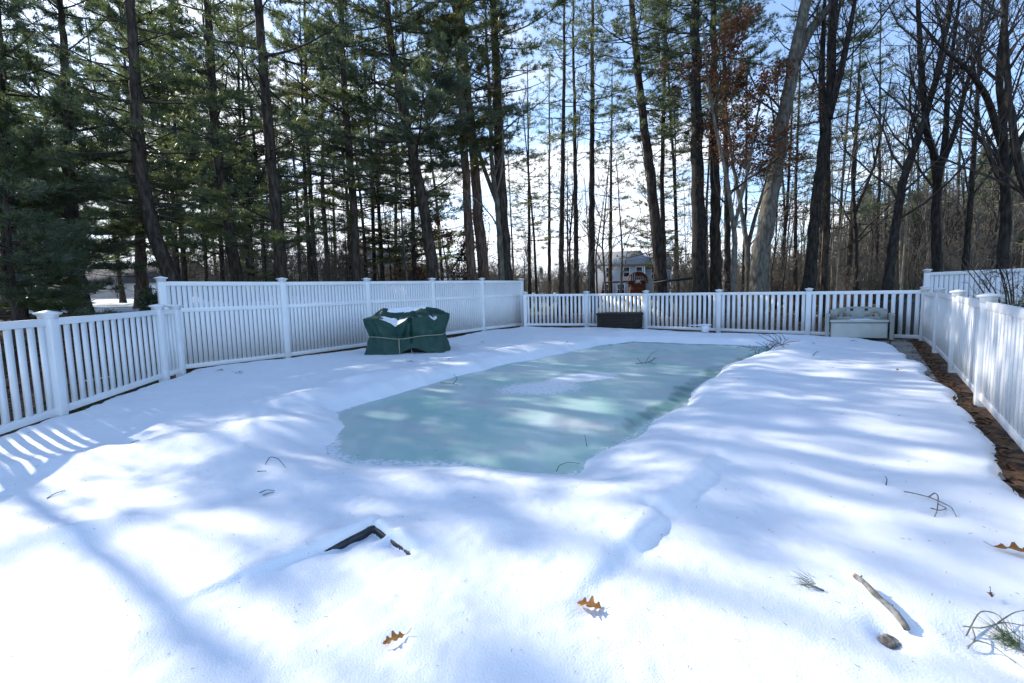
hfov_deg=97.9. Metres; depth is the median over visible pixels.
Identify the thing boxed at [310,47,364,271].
pine tree
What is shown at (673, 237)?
pine tree
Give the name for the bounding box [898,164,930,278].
sapling
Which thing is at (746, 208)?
pine tree
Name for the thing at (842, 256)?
brush clump
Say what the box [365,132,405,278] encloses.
sapling
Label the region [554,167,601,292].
sapling
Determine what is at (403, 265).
brush clump
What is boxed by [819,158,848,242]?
sapling
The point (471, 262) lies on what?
pine tree
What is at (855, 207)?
bare tree
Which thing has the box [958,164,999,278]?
sapling
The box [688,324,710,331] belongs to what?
skimmer bucket
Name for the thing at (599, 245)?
bare tree
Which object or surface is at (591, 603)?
oak leaf
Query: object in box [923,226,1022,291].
brush clump
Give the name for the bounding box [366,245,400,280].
brush clump
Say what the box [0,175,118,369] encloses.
pine tree
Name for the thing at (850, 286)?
brush clump
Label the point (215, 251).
pine tree
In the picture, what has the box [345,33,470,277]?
pine tree
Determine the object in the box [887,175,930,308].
sapling
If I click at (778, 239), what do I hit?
sapling
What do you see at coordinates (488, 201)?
sky
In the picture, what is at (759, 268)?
oak tree
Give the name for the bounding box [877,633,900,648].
pine cone
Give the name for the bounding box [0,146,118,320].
pine tree
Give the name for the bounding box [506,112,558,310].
pine tree
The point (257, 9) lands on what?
pine tree
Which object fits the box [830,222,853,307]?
sapling
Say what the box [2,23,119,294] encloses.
pine tree
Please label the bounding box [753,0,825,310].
pine tree
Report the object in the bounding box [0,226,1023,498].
ground
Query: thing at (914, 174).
sapling
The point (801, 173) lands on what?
pine tree
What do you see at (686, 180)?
pine tree
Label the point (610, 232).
sapling
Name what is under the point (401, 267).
brush clump
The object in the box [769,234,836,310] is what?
brush clump
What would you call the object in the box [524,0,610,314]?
pine tree
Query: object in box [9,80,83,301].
pine tree
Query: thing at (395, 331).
furniture cover
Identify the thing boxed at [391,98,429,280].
sapling
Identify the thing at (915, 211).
sapling
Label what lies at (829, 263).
sapling
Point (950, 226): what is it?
sapling
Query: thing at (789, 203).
sapling
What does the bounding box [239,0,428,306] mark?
pine tree
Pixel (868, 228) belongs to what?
sapling
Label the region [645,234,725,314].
brush clump
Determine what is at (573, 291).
brush clump
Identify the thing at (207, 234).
pine tree
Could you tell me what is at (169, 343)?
picket fence
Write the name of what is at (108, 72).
pine tree
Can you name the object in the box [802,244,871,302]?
brush clump
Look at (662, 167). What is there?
pine tree
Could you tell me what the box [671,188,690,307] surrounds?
sapling
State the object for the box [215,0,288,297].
pine tree
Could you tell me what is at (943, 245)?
sapling
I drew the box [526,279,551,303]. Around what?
brush clump
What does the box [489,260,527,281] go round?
brush clump
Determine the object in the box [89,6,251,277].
pine tree
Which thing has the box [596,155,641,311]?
bare tree
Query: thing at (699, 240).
pine tree
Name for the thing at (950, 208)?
sapling
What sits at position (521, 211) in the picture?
pine tree
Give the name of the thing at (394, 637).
oak leaf
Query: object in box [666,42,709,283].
sapling
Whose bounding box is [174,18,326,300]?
pine tree
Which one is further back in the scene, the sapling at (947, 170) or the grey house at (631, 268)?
the grey house at (631, 268)
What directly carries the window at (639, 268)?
in the grey house at (631, 268)
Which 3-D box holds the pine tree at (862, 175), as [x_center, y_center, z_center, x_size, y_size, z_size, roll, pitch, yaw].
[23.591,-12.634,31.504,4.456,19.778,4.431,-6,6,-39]
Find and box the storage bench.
[825,306,894,339]
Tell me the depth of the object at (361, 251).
52.24 m
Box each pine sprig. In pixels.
[790,569,823,590]
[969,605,1023,652]
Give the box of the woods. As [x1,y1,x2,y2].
[0,143,1023,300]
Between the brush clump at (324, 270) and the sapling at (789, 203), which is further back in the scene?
the sapling at (789, 203)
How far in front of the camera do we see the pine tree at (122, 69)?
25.17 m
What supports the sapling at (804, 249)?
on the ground
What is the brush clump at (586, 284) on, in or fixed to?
on the ground
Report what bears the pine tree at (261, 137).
on the ground
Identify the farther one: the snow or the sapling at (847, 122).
the sapling at (847, 122)
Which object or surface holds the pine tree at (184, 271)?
on the ground
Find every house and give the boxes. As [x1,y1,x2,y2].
[52,262,213,299]
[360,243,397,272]
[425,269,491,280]
[586,251,673,300]
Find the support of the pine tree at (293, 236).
on the ground
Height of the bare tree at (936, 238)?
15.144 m
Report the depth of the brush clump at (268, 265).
21.66 m
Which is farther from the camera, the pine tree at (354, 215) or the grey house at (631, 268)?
the grey house at (631, 268)
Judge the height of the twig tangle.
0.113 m
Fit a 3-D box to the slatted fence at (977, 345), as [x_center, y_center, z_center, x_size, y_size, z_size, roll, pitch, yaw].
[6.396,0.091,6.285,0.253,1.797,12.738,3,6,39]
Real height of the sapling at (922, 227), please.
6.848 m
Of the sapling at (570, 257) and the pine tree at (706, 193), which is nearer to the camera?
the sapling at (570, 257)
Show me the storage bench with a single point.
(859, 323)
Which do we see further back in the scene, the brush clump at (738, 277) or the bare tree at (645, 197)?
the brush clump at (738, 277)
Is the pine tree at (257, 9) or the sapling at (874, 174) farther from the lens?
the sapling at (874, 174)
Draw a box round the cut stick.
[852,573,910,630]
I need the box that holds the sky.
[1,0,1023,285]
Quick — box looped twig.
[904,491,956,516]
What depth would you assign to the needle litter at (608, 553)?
2.20 m
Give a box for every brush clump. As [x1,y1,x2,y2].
[147,226,214,290]
[179,250,224,297]
[196,263,219,298]
[197,249,255,301]
[202,259,255,280]
[218,250,271,289]
[238,210,304,296]
[240,254,272,297]
[260,208,336,299]
[284,221,360,296]
[301,223,365,298]
[323,241,372,292]
[326,249,380,290]
[341,253,384,289]
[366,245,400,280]
[384,239,425,280]
[384,254,417,280]
[386,256,426,280]
[387,253,424,280]
[443,258,477,280]
[476,265,522,280]
[488,253,531,286]
[488,261,533,284]
[489,255,534,291]
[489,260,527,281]
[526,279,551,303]
[537,263,564,306]
[551,261,585,299]
[551,264,586,296]
[554,259,586,305]
[554,274,587,303]
[567,272,596,311]
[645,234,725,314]
[666,241,730,291]
[669,281,689,298]
[676,258,723,289]
[709,257,741,291]
[722,245,744,299]
[723,250,790,305]
[737,247,791,290]
[741,236,797,300]
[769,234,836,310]
[797,228,876,307]
[802,239,847,302]
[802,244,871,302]
[802,267,841,306]
[819,263,875,310]
[835,241,886,290]
[840,258,884,308]
[859,242,920,299]
[862,251,926,294]
[862,270,913,301]
[866,216,962,298]
[873,265,922,298]
[914,239,984,288]
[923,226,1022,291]
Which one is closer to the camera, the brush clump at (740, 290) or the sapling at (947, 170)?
the brush clump at (740, 290)
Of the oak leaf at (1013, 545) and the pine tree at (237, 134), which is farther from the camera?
the pine tree at (237, 134)
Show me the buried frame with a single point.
(360, 535)
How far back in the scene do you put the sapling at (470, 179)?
23.02 m
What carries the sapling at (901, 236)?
on the ground
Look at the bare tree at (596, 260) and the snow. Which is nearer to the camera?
the snow
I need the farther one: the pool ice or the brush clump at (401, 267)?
the brush clump at (401, 267)
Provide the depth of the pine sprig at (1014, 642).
1.80 m
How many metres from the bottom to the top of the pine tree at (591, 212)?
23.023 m
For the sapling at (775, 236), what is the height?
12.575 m
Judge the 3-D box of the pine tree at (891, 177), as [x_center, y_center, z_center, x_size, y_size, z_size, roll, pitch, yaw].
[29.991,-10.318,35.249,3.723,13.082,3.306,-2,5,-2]
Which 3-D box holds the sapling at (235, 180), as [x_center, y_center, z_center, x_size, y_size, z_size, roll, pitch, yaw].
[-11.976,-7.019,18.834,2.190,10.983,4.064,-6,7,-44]
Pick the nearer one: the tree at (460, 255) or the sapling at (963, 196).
the tree at (460, 255)
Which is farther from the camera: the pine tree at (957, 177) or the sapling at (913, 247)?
the pine tree at (957, 177)
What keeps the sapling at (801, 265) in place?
on the ground
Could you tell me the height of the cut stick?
0.084 m
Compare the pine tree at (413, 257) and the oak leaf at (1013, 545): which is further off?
the pine tree at (413, 257)
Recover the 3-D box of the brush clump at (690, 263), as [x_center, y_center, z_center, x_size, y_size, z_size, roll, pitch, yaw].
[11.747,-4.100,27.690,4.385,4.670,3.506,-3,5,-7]
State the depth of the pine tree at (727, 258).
23.47 m
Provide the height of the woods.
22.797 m
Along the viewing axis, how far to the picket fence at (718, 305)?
14.00 m
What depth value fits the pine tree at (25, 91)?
27.38 m
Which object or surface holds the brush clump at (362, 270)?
on the ground
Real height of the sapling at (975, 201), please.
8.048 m
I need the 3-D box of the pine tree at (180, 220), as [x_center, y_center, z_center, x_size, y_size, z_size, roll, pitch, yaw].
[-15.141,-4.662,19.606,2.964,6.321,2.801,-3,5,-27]
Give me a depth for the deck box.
15.57 m
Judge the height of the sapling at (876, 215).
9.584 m
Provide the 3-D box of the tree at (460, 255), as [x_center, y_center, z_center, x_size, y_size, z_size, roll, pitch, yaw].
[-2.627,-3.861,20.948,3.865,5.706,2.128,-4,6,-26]
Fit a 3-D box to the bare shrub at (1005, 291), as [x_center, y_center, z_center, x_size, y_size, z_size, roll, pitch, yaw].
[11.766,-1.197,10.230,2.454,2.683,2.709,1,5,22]
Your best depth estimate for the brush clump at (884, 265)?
24.33 m
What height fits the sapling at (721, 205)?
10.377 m
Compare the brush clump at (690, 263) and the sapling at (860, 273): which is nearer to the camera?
the sapling at (860, 273)
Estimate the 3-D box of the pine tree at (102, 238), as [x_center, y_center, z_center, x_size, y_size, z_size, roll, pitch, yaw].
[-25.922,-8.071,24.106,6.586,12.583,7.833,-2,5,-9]
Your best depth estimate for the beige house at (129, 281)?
57.53 m
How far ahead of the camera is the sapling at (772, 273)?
23.89 m
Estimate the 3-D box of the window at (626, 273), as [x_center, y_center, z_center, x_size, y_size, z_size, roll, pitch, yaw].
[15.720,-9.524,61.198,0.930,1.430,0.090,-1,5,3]
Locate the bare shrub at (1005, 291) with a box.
[937,238,1023,305]
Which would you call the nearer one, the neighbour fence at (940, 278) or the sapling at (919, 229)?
the neighbour fence at (940, 278)
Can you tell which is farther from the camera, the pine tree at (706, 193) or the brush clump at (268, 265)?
the pine tree at (706, 193)
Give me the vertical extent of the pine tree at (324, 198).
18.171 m
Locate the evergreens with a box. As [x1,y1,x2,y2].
[26,136,1023,296]
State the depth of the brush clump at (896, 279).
22.42 m
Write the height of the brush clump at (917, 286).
5.040 m
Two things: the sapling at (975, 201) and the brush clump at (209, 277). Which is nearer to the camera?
the sapling at (975, 201)
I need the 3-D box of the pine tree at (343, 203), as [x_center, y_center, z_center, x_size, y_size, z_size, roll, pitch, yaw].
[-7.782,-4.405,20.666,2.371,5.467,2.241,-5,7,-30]
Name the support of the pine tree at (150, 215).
on the ground
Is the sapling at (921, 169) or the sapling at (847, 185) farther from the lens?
the sapling at (921, 169)
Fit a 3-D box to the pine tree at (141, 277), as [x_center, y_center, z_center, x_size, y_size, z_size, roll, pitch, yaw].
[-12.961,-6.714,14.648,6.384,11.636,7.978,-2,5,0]
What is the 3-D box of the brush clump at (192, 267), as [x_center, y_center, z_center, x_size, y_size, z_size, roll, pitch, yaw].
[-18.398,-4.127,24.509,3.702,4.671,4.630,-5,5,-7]
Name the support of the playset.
on the ground
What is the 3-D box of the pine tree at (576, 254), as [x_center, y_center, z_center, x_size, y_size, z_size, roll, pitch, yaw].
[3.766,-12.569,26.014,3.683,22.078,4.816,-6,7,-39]
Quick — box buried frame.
[325,525,410,554]
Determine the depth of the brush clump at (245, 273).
26.56 m
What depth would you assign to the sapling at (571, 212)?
19.30 m
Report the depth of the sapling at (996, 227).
23.48 m
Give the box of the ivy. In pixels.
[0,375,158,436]
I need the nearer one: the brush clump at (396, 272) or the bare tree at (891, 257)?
the bare tree at (891, 257)
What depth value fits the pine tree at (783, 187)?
30.12 m
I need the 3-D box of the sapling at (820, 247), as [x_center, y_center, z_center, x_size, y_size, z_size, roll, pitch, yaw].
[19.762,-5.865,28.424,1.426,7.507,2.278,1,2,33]
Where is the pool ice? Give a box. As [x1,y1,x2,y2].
[325,341,770,474]
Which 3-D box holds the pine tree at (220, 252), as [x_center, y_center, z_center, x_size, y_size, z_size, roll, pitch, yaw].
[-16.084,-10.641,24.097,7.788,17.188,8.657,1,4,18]
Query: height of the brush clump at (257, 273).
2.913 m
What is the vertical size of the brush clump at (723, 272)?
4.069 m
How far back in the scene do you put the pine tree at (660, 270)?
21.08 m
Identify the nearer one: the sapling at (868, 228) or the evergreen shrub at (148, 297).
the evergreen shrub at (148, 297)
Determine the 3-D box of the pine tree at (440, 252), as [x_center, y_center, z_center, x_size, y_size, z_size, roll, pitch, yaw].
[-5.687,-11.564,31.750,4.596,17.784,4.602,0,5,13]
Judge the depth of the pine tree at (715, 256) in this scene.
19.84 m
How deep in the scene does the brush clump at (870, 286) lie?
23.75 m
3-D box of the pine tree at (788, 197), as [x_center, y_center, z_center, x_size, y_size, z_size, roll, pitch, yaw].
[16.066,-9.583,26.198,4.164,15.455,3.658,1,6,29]
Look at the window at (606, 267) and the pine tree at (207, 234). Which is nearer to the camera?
the pine tree at (207, 234)
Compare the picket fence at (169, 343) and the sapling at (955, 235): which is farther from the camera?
the sapling at (955, 235)
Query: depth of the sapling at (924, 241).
20.52 m
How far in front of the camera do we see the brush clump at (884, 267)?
24.29 m
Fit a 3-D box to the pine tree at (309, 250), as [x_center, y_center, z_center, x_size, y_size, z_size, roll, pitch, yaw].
[-9.412,-8.569,20.101,6.586,13.741,6.225,-2,5,0]
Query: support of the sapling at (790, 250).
on the ground
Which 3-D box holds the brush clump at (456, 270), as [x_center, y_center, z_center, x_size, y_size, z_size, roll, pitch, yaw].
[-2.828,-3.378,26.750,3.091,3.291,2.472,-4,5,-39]
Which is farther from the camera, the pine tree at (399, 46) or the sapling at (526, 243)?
the sapling at (526, 243)
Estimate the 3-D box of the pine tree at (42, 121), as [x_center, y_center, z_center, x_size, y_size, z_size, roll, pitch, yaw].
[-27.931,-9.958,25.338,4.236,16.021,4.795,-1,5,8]
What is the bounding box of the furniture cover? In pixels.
[363,306,450,354]
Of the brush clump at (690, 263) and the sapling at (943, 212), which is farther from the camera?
the brush clump at (690, 263)
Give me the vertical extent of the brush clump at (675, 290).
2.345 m
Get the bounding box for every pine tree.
[0,0,165,315]
[0,0,209,313]
[0,0,266,308]
[0,24,112,242]
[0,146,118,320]
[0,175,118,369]
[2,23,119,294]
[6,38,51,297]
[6,47,45,125]
[9,0,260,329]
[9,69,115,286]
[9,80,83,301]
[43,8,178,302]
[47,6,205,291]
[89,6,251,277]
[90,0,258,275]
[92,0,299,305]
[129,1,303,300]
[139,0,371,322]
[141,3,211,296]
[149,172,204,289]
[156,0,312,301]
[163,44,215,299]
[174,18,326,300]
[183,115,252,299]
[199,202,245,281]
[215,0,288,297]
[225,6,379,300]
[234,97,337,291]
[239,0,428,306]
[239,184,296,287]
[253,0,352,299]
[255,17,373,274]
[261,37,323,297]
[274,0,518,280]
[283,48,397,280]
[290,32,461,280]
[308,93,408,280]
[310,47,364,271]
[317,186,367,280]
[338,0,398,280]
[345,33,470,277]
[353,0,417,274]
[367,0,445,280]
[386,0,530,280]
[408,0,527,280]
[408,46,463,280]
[418,0,581,280]
[496,139,526,272]
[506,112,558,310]
[507,65,552,307]
[523,67,571,305]
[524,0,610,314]
[542,0,615,312]
[551,149,586,291]
[557,0,635,313]
[572,0,710,316]
[580,65,641,306]
[611,0,780,318]
[612,0,708,269]
[616,159,690,281]
[628,0,787,317]
[631,4,704,304]
[658,98,691,271]
[670,62,732,287]
[681,0,782,312]
[731,54,782,306]
[750,43,817,307]
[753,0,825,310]
[760,0,913,316]
[762,67,812,304]
[792,58,852,304]
[797,45,928,309]
[830,7,883,296]
[846,2,929,303]
[865,128,916,230]
[888,51,959,295]
[921,12,996,268]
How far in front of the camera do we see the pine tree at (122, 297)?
28.60 m
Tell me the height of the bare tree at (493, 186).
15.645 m
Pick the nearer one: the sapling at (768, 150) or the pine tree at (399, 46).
the sapling at (768, 150)
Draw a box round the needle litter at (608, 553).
[4,349,1010,671]
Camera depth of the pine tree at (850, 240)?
22.75 m
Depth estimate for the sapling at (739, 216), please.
38.31 m
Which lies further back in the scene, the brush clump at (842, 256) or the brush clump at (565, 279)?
the brush clump at (565, 279)
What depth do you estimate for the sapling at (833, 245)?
22.59 m
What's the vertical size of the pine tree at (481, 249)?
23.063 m
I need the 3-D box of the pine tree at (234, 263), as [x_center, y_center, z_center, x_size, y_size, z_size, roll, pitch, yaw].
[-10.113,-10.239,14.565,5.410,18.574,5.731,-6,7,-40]
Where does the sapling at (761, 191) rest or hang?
on the ground
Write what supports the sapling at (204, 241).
on the ground
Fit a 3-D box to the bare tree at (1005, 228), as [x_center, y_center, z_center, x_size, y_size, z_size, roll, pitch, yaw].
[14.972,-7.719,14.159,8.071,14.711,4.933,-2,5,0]
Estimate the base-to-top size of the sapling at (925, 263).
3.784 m
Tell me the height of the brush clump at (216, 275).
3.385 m
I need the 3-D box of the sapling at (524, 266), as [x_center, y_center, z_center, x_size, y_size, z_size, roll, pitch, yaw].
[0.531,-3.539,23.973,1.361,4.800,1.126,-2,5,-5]
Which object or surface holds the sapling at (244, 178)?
on the ground
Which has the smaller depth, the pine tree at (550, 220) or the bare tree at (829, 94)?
the bare tree at (829, 94)
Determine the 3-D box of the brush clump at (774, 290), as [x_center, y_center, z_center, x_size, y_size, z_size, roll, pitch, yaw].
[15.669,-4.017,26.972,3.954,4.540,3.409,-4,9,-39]
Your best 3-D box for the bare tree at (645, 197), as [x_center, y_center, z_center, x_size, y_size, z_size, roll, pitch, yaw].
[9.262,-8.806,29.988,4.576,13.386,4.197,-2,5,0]
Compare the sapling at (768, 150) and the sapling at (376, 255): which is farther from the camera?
the sapling at (376, 255)
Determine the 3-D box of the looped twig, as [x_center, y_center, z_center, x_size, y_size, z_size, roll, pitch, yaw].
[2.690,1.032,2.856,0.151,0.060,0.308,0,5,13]
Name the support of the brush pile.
on the snow
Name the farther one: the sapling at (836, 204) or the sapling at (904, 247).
the sapling at (836, 204)
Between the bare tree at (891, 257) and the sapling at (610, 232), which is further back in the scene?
the sapling at (610, 232)
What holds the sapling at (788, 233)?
on the ground
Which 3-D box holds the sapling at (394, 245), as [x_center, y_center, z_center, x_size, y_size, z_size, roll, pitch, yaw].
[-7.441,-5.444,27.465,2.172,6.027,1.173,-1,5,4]
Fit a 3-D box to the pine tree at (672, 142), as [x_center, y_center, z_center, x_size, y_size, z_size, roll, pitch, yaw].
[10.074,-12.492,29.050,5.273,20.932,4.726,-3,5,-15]
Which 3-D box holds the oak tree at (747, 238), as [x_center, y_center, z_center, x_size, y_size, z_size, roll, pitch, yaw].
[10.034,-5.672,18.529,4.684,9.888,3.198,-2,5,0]
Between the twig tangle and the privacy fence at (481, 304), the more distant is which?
the privacy fence at (481, 304)
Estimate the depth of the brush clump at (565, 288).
28.84 m
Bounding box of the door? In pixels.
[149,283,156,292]
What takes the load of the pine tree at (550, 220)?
on the ground
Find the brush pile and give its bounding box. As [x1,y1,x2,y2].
[737,333,794,353]
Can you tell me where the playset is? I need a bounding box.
[598,272,647,307]
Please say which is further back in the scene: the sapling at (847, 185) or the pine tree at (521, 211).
the pine tree at (521, 211)
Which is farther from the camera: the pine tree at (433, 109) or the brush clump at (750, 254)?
the brush clump at (750, 254)
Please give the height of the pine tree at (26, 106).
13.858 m
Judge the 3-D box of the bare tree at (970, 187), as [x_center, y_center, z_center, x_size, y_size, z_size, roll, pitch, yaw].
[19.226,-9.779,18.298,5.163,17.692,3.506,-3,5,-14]
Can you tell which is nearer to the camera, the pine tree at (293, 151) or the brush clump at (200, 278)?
the pine tree at (293, 151)
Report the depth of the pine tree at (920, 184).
29.00 m
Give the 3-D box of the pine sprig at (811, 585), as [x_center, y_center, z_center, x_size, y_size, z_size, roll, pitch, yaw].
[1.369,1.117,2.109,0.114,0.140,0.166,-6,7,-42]
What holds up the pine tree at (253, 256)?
on the ground
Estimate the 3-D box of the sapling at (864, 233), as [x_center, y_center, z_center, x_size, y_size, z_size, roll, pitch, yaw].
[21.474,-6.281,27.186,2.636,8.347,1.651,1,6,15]
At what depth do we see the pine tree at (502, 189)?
19.38 m
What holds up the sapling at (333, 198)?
on the ground
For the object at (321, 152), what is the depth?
23.52 m
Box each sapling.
[187,39,262,209]
[187,170,218,281]
[229,90,266,279]
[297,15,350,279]
[311,115,345,281]
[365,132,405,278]
[368,213,383,280]
[384,208,398,278]
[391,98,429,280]
[447,116,505,238]
[485,223,496,268]
[513,234,531,291]
[514,200,543,293]
[518,211,538,265]
[548,90,595,322]
[552,201,579,293]
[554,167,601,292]
[601,224,616,292]
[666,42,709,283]
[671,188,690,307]
[677,198,691,250]
[705,145,739,233]
[719,137,760,249]
[721,169,754,251]
[745,131,804,230]
[747,95,822,299]
[748,99,816,190]
[769,210,789,314]
[769,232,790,310]
[770,191,805,311]
[777,166,813,257]
[777,173,805,245]
[778,145,803,232]
[782,175,821,309]
[791,229,803,300]
[797,214,807,257]
[797,220,806,284]
[798,102,872,286]
[803,84,873,310]
[817,193,836,300]
[817,226,845,289]
[818,174,850,260]
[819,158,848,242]
[822,91,889,307]
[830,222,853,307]
[839,132,896,217]
[841,212,866,303]
[844,168,885,305]
[846,83,900,290]
[858,4,982,289]
[859,148,895,297]
[859,174,878,306]
[860,169,889,264]
[872,188,912,282]
[880,175,930,275]
[883,27,960,289]
[884,80,959,288]
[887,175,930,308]
[890,121,950,228]
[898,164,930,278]
[898,182,944,281]
[898,209,929,289]
[901,150,939,268]
[901,187,958,271]
[908,194,949,285]
[909,171,963,268]
[911,128,994,239]
[911,240,945,277]
[912,189,947,256]
[918,199,961,283]
[924,133,963,256]
[925,125,971,266]
[944,207,965,271]
[949,104,993,229]
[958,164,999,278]
[958,168,995,245]
[974,125,1023,289]
[976,126,1023,232]
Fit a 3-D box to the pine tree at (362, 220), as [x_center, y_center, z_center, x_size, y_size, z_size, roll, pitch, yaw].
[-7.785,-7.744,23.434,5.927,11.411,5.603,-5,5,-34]
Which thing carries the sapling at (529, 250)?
on the ground
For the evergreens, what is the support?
on the ground
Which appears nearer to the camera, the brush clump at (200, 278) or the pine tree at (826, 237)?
the pine tree at (826, 237)
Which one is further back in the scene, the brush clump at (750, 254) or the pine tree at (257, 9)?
the brush clump at (750, 254)
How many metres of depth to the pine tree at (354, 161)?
24.17 m
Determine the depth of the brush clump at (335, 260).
24.14 m
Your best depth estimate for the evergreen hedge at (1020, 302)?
7.73 m
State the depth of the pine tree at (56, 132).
11.29 m
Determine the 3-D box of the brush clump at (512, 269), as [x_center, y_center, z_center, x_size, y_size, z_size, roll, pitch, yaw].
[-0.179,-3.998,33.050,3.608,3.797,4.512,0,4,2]
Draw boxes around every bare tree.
[436,0,561,280]
[566,134,648,309]
[586,177,626,305]
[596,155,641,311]
[618,124,691,292]
[770,0,894,321]
[789,51,928,310]
[828,0,1023,307]
[845,0,1023,291]
[873,0,1023,301]
[898,0,1023,197]
[931,0,1023,289]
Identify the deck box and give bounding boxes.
[596,312,642,328]
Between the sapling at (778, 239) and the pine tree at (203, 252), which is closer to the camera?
the sapling at (778, 239)
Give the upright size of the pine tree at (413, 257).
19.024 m
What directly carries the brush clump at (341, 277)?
on the ground
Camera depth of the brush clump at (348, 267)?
27.93 m
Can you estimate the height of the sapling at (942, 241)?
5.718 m
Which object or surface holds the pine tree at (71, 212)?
on the ground
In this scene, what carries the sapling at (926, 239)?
on the ground
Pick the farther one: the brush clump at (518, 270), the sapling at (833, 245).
the brush clump at (518, 270)
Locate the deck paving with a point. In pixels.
(904, 346)
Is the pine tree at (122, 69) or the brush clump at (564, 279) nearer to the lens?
the pine tree at (122, 69)
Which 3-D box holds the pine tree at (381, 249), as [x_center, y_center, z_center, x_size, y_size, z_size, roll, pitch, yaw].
[-7.394,-9.432,25.111,9.050,14.444,8.142,-1,7,4]
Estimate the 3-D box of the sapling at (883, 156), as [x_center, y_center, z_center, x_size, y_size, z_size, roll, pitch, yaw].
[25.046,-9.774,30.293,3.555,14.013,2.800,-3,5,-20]
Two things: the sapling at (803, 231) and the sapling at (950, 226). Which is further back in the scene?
the sapling at (803, 231)
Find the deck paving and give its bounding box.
[862,338,1016,494]
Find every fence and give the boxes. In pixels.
[0,304,185,434]
[153,276,523,375]
[522,286,930,338]
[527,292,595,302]
[919,287,1023,451]
[922,268,1023,306]
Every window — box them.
[606,267,612,277]
[618,284,624,292]
[623,267,629,276]
[636,266,642,271]
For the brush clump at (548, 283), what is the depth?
36.38 m
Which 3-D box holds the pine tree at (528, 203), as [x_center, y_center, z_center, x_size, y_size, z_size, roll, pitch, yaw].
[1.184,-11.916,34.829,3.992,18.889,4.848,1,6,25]
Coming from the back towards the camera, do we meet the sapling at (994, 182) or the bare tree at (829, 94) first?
the sapling at (994, 182)
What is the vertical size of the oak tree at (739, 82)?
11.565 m
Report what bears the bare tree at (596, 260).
on the ground
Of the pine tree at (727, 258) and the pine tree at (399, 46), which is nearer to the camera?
the pine tree at (727, 258)
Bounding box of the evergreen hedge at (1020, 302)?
[1002,300,1023,307]
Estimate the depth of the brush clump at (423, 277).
25.29 m
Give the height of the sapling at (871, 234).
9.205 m
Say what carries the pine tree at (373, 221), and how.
on the ground
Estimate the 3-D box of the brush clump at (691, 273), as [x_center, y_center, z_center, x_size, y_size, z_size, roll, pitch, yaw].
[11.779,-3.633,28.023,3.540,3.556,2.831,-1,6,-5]
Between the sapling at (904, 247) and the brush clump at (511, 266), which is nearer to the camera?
the sapling at (904, 247)
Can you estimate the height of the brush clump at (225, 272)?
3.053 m
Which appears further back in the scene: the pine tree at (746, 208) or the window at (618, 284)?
the window at (618, 284)
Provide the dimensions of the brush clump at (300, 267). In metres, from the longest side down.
4.683 x 3.962 x 3.416 m
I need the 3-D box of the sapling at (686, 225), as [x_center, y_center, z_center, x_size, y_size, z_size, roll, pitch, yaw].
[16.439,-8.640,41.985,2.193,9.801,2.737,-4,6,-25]
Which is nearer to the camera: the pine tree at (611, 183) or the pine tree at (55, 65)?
the pine tree at (55, 65)
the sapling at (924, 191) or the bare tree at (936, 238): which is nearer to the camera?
the bare tree at (936, 238)
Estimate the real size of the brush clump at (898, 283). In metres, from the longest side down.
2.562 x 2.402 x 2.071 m
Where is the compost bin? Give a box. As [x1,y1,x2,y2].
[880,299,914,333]
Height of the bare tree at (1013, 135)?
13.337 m
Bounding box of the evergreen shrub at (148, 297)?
[133,284,171,326]
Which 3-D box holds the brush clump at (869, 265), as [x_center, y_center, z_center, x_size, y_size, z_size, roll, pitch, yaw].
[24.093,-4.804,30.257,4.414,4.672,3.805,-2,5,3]
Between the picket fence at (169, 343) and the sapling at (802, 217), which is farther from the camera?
the sapling at (802, 217)
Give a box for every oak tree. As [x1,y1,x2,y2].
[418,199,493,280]
[652,1,827,322]
[687,0,838,322]
[706,84,812,300]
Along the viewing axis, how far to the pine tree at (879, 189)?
26.93 m
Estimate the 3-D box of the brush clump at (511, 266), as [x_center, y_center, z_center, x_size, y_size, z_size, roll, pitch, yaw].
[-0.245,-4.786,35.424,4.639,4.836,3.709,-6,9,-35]
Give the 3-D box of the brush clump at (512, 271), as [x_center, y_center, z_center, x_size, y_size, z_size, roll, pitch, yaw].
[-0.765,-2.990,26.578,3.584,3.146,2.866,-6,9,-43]
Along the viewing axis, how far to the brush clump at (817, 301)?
27.12 m
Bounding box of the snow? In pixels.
[0,326,1023,682]
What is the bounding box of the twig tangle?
[962,610,1023,663]
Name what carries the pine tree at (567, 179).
on the ground
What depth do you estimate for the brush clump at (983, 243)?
23.64 m
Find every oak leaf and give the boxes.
[383,627,411,643]
[577,596,609,609]
[984,541,1023,551]
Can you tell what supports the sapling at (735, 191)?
on the ground
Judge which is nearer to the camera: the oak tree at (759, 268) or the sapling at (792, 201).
the oak tree at (759, 268)
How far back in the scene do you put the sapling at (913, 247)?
20.85 m
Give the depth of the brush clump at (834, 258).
30.30 m
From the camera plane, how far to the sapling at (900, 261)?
21.25 m
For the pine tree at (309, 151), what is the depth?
22.96 m

